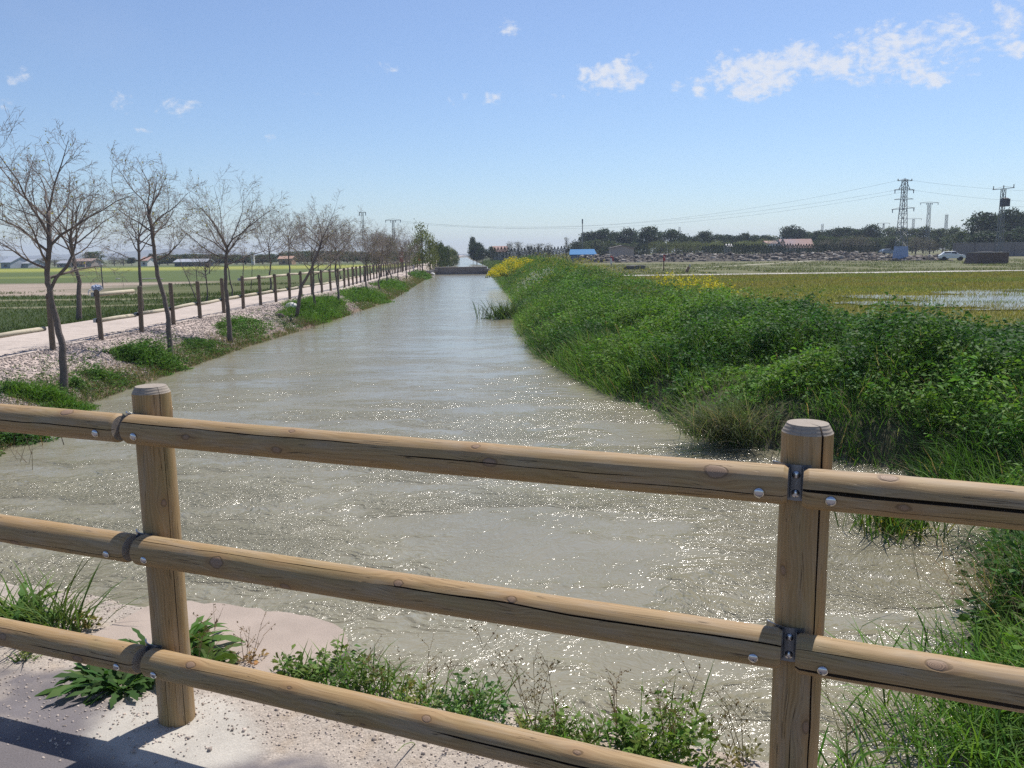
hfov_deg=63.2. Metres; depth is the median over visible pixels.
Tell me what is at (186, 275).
sapling
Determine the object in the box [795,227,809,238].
pine tree
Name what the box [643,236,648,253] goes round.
cypress tree
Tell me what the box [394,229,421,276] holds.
bare tree
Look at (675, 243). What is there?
budding tree
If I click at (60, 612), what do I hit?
verge weed
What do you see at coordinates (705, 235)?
pine tree
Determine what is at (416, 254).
budding tree
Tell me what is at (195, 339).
weed clump
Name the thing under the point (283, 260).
orange barn
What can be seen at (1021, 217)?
pine tree
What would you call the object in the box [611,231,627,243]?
pine tree
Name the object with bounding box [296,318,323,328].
dead stems
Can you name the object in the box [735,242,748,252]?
budding tree
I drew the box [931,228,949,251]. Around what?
broadleaf tree
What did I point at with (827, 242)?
leafless tree
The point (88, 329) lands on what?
path
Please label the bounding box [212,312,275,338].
weed clump
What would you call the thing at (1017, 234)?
pine tree
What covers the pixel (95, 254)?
broadleaf tree
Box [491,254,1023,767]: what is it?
levee vegetation
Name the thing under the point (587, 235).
pine tree
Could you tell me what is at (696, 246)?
budding tree
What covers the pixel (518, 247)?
leafless tree
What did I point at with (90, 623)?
verge weed
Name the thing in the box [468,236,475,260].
pine tree
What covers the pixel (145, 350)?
weed clump
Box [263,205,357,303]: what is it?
bare tree
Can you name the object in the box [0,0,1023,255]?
sky
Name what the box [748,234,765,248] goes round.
pine tree
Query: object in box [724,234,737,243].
pine tree
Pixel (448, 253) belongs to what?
broadleaf tree
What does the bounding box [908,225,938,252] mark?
broadleaf tree
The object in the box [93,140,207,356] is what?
bare tree
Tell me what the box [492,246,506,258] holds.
pink roof house
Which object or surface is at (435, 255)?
budding tree
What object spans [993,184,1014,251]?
power pole
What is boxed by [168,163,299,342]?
bare tree
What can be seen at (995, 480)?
grass clump
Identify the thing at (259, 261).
broadleaf tree
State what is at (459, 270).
stone bridge
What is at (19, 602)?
verge weed
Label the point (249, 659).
verge weed
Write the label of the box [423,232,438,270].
budding tree
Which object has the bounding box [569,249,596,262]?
blue shed
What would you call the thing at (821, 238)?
broadleaf tree
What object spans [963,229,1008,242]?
pine tree
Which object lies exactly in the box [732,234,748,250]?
pine tree
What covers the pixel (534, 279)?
white flowers
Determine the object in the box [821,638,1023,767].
grass clump
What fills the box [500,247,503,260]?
cypress tree
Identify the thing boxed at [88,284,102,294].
plastic bag
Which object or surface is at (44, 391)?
weed clump
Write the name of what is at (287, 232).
bare tree
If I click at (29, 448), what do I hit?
dead stems
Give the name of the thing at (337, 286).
bare tree
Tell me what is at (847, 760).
verge weed
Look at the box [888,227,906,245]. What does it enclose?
broadleaf tree
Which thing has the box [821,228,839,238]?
pine tree
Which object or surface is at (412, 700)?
verge weed
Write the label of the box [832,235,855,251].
leafless tree
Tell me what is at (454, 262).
broadleaf tree
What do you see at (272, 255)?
broadleaf tree
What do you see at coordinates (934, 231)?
broadleaf tree
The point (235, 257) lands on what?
broadleaf tree
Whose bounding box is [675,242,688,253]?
budding tree
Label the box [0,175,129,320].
bare tree
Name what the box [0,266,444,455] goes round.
bank grass
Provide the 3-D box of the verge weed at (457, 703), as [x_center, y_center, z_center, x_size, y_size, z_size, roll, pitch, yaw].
[-0.204,1.093,2.899,0.566,0.213,0.565,-1,9,0]
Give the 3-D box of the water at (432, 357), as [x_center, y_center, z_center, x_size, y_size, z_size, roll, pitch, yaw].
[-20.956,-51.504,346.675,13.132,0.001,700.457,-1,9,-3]
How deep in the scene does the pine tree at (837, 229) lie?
240.61 m
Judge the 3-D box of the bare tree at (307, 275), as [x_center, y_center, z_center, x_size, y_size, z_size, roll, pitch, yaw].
[-6.548,-4.499,28.828,2.482,4.446,2.586,-6,10,-31]
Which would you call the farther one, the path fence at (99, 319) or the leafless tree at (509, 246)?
the leafless tree at (509, 246)
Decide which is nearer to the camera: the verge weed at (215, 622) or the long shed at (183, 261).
the verge weed at (215, 622)
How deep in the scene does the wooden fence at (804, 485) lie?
2.24 m
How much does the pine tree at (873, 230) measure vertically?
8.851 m
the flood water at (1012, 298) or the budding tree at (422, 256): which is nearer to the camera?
the flood water at (1012, 298)
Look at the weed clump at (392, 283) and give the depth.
53.61 m
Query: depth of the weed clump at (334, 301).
34.55 m
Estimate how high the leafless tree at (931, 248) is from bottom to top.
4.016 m
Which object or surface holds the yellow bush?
on the ground at (24, 281)
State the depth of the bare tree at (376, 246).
93.35 m
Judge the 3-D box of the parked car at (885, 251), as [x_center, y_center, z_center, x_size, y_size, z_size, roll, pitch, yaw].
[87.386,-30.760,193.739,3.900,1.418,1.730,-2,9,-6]
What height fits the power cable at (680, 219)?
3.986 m
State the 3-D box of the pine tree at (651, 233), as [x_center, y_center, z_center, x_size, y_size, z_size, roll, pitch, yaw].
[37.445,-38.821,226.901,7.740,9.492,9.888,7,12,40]
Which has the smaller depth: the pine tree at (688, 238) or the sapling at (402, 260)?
the sapling at (402, 260)
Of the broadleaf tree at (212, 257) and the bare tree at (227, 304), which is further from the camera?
the broadleaf tree at (212, 257)
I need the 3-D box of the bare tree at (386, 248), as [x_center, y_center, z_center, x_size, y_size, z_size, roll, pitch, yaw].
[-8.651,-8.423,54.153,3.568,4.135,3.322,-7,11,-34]
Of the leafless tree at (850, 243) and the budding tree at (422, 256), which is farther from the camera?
the leafless tree at (850, 243)
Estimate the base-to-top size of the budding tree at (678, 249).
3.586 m
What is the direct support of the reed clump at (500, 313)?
on the water at (432, 357)
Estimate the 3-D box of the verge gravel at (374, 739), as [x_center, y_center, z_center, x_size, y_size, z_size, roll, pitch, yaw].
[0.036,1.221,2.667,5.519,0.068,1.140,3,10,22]
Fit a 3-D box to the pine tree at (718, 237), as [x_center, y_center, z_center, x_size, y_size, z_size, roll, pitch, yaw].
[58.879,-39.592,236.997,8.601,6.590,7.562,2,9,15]
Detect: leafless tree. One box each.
[107,256,120,265]
[115,258,127,265]
[294,253,307,262]
[364,237,381,270]
[503,241,515,257]
[513,242,525,254]
[531,243,546,255]
[817,238,836,251]
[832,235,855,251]
[838,238,862,251]
[850,234,875,252]
[903,236,933,253]
[919,239,942,253]
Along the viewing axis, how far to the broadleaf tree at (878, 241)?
210.98 m
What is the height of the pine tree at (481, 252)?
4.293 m
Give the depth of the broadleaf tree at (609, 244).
223.93 m
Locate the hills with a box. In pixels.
[0,248,944,260]
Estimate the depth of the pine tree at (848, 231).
235.31 m
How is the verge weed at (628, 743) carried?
on the bridge deck
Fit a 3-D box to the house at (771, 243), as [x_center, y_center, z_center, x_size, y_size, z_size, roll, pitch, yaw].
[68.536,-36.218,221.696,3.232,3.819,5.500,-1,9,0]
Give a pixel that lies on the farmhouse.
(148, 261)
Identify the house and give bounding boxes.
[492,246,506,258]
[761,241,777,253]
[777,239,812,253]
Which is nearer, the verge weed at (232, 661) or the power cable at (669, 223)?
the verge weed at (232, 661)
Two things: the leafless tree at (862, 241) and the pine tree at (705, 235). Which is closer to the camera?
the leafless tree at (862, 241)
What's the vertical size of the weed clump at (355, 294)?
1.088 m
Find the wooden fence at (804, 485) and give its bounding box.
[0,383,1023,767]
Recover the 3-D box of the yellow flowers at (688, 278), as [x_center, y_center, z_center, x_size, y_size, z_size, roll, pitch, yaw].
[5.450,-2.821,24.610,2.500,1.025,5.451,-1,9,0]
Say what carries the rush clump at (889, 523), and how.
on the water at (432, 357)
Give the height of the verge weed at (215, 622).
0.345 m
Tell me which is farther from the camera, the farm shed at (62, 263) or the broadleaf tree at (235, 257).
the broadleaf tree at (235, 257)
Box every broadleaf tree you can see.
[79,251,106,264]
[157,254,175,264]
[157,256,167,265]
[172,253,195,262]
[203,254,219,263]
[220,255,235,263]
[229,254,239,263]
[232,255,250,264]
[255,254,274,263]
[266,253,277,263]
[283,251,301,261]
[328,251,349,261]
[344,252,358,261]
[352,252,370,261]
[433,242,446,268]
[438,241,446,266]
[443,246,451,266]
[448,248,457,265]
[583,239,608,254]
[597,241,615,254]
[614,243,637,254]
[630,242,649,254]
[810,234,830,252]
[867,237,886,251]
[880,226,895,240]
[881,237,890,247]
[882,236,901,249]
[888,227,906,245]
[897,237,916,251]
[898,228,924,252]
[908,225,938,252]
[923,228,943,252]
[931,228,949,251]
[938,225,965,248]
[942,230,970,250]
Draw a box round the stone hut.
[608,245,634,256]
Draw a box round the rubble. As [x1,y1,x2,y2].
[578,250,948,262]
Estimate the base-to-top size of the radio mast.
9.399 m
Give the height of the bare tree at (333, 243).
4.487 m
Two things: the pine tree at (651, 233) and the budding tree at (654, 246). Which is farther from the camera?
the pine tree at (651, 233)
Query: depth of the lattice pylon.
131.58 m
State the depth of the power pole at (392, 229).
186.69 m
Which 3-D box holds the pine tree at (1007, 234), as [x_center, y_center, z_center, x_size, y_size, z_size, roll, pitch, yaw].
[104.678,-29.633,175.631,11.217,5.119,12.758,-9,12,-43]
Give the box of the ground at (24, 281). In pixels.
[0,249,1023,767]
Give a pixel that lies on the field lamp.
(101, 274)
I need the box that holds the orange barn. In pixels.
[277,256,295,264]
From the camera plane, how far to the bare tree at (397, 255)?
62.54 m
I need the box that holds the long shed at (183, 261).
[173,259,214,266]
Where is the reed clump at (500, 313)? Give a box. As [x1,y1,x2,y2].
[473,297,528,319]
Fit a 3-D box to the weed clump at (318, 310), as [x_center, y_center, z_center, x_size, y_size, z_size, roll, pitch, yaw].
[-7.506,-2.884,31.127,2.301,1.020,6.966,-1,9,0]
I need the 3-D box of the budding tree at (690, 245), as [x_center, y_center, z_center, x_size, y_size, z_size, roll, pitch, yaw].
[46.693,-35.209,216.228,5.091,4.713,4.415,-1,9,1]
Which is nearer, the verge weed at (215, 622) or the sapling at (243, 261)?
the verge weed at (215, 622)
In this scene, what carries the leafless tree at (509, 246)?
on the ground at (24, 281)
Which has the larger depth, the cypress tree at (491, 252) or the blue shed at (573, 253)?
the cypress tree at (491, 252)
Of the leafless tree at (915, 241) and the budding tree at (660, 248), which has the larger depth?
the budding tree at (660, 248)
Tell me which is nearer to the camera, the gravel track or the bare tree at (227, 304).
the bare tree at (227, 304)
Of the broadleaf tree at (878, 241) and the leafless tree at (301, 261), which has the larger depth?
the leafless tree at (301, 261)
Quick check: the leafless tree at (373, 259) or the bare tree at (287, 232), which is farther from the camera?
the leafless tree at (373, 259)
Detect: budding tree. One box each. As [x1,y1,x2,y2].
[384,238,399,264]
[408,219,438,271]
[409,232,423,269]
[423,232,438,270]
[427,240,439,266]
[447,247,456,265]
[638,242,652,254]
[650,241,659,252]
[654,241,669,253]
[662,241,676,253]
[670,245,692,254]
[672,240,681,253]
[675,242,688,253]
[684,241,696,252]
[692,241,705,253]
[700,241,711,252]
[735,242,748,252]
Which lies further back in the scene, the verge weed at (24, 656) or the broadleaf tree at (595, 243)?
the broadleaf tree at (595, 243)
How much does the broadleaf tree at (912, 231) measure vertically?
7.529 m
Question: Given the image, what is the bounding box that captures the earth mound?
[623,265,644,269]
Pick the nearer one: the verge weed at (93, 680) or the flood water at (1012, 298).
the verge weed at (93, 680)
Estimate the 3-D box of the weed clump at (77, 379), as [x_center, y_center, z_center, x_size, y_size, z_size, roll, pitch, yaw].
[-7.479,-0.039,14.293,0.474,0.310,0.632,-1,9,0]
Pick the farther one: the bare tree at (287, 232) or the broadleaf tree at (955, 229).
the broadleaf tree at (955, 229)
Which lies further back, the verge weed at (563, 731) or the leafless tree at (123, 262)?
the leafless tree at (123, 262)
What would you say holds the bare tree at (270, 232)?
on the ground at (24, 281)
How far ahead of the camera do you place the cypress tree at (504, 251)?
197.43 m
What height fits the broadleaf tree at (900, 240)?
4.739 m
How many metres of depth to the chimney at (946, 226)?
231.00 m
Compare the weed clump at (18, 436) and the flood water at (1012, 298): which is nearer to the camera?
the weed clump at (18, 436)
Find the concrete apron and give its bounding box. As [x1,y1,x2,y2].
[81,601,350,681]
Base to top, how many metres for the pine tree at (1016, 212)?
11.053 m
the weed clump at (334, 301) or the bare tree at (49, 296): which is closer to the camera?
the bare tree at (49, 296)
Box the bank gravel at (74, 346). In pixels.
[0,276,413,405]
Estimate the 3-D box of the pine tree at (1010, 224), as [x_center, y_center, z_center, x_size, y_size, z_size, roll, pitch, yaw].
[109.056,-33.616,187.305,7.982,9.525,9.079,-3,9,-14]
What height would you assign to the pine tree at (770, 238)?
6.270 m
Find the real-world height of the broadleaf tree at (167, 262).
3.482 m
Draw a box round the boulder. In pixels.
[285,302,296,308]
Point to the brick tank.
(988, 257)
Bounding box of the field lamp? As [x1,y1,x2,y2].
[98,264,103,288]
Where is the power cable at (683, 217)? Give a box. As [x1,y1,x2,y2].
[393,181,893,227]
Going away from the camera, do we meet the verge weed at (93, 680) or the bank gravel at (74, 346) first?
the verge weed at (93, 680)
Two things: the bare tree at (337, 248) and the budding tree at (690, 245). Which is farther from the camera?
the budding tree at (690, 245)
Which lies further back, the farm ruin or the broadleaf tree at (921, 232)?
the broadleaf tree at (921, 232)
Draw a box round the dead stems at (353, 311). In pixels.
[341,307,361,315]
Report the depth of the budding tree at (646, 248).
215.53 m
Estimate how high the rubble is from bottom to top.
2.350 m
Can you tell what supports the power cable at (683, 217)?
attached to the lattice pylon
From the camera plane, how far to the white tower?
212.57 m
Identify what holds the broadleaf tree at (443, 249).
on the ground at (24, 281)
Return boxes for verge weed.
[0,556,145,632]
[0,558,70,623]
[4,650,44,661]
[34,615,244,708]
[66,609,102,629]
[191,604,224,658]
[202,654,236,663]
[224,611,274,664]
[269,638,325,682]
[281,628,408,690]
[327,634,425,697]
[381,634,461,711]
[400,655,524,748]
[469,622,558,734]
[508,648,617,745]
[569,667,658,754]
[601,653,726,767]
[698,688,763,767]
[817,678,933,767]
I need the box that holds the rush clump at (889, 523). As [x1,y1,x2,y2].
[834,474,974,547]
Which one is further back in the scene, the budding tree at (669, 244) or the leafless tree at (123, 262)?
the leafless tree at (123, 262)
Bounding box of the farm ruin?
[70,258,100,266]
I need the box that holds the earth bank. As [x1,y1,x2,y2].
[575,254,952,262]
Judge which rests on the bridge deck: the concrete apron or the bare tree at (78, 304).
the concrete apron
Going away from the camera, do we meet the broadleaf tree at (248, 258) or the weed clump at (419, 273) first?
the weed clump at (419, 273)
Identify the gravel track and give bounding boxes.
[617,270,1023,275]
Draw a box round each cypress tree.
[489,246,493,259]
[492,247,497,260]
[496,248,500,260]
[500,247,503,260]
[503,246,507,260]
[638,233,644,255]
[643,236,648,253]
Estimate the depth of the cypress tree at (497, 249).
197.44 m
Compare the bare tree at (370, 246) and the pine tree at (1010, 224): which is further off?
the pine tree at (1010, 224)
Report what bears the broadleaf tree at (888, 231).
on the ground at (24, 281)
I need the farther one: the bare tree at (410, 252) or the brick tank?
the brick tank
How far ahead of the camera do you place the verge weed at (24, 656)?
3.40 m
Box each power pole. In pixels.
[359,210,365,265]
[385,219,400,260]
[920,201,937,253]
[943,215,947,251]
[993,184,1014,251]
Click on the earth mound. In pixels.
(630, 267)
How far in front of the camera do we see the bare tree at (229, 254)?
35.92 m
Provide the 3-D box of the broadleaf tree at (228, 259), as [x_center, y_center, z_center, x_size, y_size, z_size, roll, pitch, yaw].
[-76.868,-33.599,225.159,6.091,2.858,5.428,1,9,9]
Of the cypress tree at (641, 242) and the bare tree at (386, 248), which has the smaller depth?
the bare tree at (386, 248)
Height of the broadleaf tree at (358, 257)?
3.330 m
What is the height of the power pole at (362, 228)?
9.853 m
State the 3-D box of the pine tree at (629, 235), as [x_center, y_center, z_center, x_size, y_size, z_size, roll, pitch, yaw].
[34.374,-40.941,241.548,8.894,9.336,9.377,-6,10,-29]
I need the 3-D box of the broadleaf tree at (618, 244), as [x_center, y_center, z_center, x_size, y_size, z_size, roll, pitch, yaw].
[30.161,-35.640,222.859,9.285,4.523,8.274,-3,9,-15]
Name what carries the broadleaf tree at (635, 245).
on the ground at (24, 281)
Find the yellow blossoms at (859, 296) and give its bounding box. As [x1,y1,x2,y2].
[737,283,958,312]
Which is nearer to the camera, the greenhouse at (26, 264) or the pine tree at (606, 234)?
the greenhouse at (26, 264)
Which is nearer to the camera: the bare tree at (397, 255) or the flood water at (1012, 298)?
the flood water at (1012, 298)
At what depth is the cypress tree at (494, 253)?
197.34 m
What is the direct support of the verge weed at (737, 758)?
on the bridge deck
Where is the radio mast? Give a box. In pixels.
[582,219,582,248]
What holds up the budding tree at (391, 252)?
on the ground at (24, 281)
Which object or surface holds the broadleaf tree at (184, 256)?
on the ground at (24, 281)
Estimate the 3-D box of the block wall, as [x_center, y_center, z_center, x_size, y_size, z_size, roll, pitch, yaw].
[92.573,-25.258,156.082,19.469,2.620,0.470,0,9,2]
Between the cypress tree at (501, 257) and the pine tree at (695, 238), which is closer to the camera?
the cypress tree at (501, 257)
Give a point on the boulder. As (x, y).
(292, 303)
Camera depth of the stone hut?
169.90 m
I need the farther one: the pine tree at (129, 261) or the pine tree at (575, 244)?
the pine tree at (575, 244)
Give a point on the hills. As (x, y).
(143, 253)
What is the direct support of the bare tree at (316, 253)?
on the ground at (24, 281)
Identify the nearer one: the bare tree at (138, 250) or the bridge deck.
the bridge deck
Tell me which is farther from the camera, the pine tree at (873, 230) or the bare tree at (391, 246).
the pine tree at (873, 230)
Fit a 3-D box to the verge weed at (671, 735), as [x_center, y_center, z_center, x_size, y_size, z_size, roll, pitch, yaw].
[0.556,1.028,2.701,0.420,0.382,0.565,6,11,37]
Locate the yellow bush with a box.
[485,256,533,277]
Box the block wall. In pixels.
[953,242,1023,255]
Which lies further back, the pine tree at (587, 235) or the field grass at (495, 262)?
the pine tree at (587, 235)
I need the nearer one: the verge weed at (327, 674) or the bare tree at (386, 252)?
the verge weed at (327, 674)
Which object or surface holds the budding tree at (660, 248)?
on the ground at (24, 281)
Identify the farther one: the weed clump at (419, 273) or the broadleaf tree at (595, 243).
the broadleaf tree at (595, 243)
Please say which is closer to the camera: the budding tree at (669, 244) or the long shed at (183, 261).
the long shed at (183, 261)
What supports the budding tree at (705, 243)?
on the ground at (24, 281)
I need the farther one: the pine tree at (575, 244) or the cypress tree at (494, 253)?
the pine tree at (575, 244)
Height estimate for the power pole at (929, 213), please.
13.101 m
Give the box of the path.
[0,260,436,358]
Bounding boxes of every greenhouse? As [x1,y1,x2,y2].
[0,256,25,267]
[21,259,44,267]
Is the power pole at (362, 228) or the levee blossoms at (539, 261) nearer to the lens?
the levee blossoms at (539, 261)
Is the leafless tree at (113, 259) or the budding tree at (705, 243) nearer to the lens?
the budding tree at (705, 243)
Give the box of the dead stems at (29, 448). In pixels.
[3,434,63,469]
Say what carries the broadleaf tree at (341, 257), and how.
on the ground at (24, 281)
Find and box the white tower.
[251,252,254,264]
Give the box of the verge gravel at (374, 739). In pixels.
[0,588,761,767]
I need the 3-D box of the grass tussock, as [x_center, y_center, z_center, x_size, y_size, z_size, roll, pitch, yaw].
[2.549,0.259,10.100,2.344,0.755,2.349,-1,9,0]
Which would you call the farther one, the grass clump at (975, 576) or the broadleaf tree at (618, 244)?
the broadleaf tree at (618, 244)
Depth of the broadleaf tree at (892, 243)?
212.74 m
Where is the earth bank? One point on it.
(727, 259)
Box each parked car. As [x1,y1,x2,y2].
[877,249,892,254]
[938,251,965,260]
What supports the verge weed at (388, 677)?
on the bridge deck
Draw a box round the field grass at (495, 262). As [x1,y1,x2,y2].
[480,258,1023,274]
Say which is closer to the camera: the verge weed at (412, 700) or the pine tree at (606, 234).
the verge weed at (412, 700)
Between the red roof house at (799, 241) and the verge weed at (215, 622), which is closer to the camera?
the verge weed at (215, 622)
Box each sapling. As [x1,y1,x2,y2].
[173,254,195,296]
[233,247,249,275]
[399,250,403,271]
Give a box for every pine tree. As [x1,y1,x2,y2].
[125,257,137,263]
[467,242,484,263]
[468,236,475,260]
[475,247,488,263]
[566,241,586,249]
[573,230,600,247]
[591,228,617,248]
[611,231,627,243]
[618,227,638,244]
[631,224,665,254]
[658,228,688,252]
[675,235,693,246]
[685,235,704,248]
[694,229,715,253]
[706,234,733,247]
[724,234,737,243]
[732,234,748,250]
[737,232,754,252]
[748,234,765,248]
[760,235,776,241]
[777,225,803,240]
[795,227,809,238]
[801,230,831,246]
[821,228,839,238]
[831,226,841,237]
[833,226,859,239]
[857,223,885,238]
[958,211,1008,241]
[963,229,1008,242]
[989,231,1021,241]
[990,213,1019,231]
[999,207,1023,231]
[1007,226,1023,241]
[1015,212,1023,228]
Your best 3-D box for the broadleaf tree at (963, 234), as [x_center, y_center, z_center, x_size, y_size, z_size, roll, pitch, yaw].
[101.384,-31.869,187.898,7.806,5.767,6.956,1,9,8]
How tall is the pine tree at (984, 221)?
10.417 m
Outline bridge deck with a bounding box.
[0,582,768,767]
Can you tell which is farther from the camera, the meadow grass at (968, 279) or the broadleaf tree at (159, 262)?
the broadleaf tree at (159, 262)
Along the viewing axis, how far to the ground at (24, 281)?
27.95 m
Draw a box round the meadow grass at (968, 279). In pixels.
[625,270,1023,327]
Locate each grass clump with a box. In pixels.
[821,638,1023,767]
[823,585,1023,764]
[876,521,1023,633]
[902,456,1023,538]
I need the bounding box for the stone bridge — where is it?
[426,266,491,274]
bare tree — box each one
[0,106,163,393]
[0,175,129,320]
[90,182,191,310]
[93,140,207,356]
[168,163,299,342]
[182,215,236,300]
[201,220,247,295]
[243,198,309,292]
[263,204,311,282]
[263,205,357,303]
[290,189,360,316]
[295,214,334,282]
[299,206,368,302]
[315,224,349,268]
[316,225,350,278]
[331,206,393,287]
[339,233,366,276]
[356,223,382,272]
[356,227,406,281]
[361,228,403,287]
[362,230,384,271]
[365,225,411,279]
[377,223,417,279]
[391,235,422,275]
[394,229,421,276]
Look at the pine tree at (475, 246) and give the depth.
201.56 m
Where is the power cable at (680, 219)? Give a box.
[412,192,882,226]
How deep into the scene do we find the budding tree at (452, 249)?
163.23 m
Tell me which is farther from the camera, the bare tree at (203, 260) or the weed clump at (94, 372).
the bare tree at (203, 260)
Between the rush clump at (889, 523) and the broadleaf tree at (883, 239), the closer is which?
the rush clump at (889, 523)
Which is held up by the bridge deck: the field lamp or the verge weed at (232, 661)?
the verge weed at (232, 661)
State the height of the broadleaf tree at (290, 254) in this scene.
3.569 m
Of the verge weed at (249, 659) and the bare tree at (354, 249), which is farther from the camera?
the bare tree at (354, 249)
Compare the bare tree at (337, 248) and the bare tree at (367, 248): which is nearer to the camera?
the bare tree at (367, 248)
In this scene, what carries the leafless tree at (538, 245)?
on the ground at (24, 281)
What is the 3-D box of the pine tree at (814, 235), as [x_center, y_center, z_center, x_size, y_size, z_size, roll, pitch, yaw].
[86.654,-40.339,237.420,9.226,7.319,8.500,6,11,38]
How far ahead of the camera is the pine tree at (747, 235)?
241.04 m
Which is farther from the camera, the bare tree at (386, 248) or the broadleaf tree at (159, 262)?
the broadleaf tree at (159, 262)
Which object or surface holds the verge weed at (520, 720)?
on the bridge deck
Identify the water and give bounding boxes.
[0,257,1005,767]
[837,289,1023,309]
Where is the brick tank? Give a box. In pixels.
[963,251,1009,263]
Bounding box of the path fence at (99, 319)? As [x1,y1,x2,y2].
[0,261,416,349]
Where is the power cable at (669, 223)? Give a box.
[417,190,911,228]
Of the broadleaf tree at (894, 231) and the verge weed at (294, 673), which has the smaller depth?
the verge weed at (294, 673)
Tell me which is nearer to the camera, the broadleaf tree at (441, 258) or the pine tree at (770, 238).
the broadleaf tree at (441, 258)
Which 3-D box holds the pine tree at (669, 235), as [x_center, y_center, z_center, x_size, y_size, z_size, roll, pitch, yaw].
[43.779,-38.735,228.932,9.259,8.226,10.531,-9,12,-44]
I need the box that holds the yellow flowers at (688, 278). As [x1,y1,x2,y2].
[652,272,749,298]
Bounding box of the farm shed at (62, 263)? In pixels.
[55,260,69,267]
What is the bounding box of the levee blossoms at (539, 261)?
[512,251,652,294]
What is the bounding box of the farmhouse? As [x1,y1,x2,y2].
[141,257,153,265]
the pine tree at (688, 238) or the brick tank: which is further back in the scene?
the pine tree at (688, 238)
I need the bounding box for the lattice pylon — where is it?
[892,178,914,258]
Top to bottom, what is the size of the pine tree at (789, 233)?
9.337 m
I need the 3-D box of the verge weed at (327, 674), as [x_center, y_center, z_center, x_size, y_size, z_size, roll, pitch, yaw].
[-0.662,1.053,3.219,0.459,0.204,0.460,7,12,40]
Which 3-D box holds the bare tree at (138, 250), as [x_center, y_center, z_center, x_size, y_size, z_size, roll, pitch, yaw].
[-12.066,-4.584,27.797,3.003,4.460,3.496,-8,12,-40]
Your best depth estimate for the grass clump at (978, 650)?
4.12 m
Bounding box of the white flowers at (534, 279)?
[517,264,556,295]
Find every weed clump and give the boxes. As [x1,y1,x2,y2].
[0,376,101,410]
[0,431,60,446]
[68,373,90,391]
[70,363,133,388]
[102,335,193,375]
[176,336,237,355]
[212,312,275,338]
[278,294,351,323]
[307,291,347,311]
[336,284,394,303]
[368,277,408,291]
[407,269,431,279]
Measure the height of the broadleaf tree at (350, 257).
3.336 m
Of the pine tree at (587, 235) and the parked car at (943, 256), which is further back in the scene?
the pine tree at (587, 235)
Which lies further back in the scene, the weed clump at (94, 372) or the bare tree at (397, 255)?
the bare tree at (397, 255)
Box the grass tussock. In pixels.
[635,381,792,446]

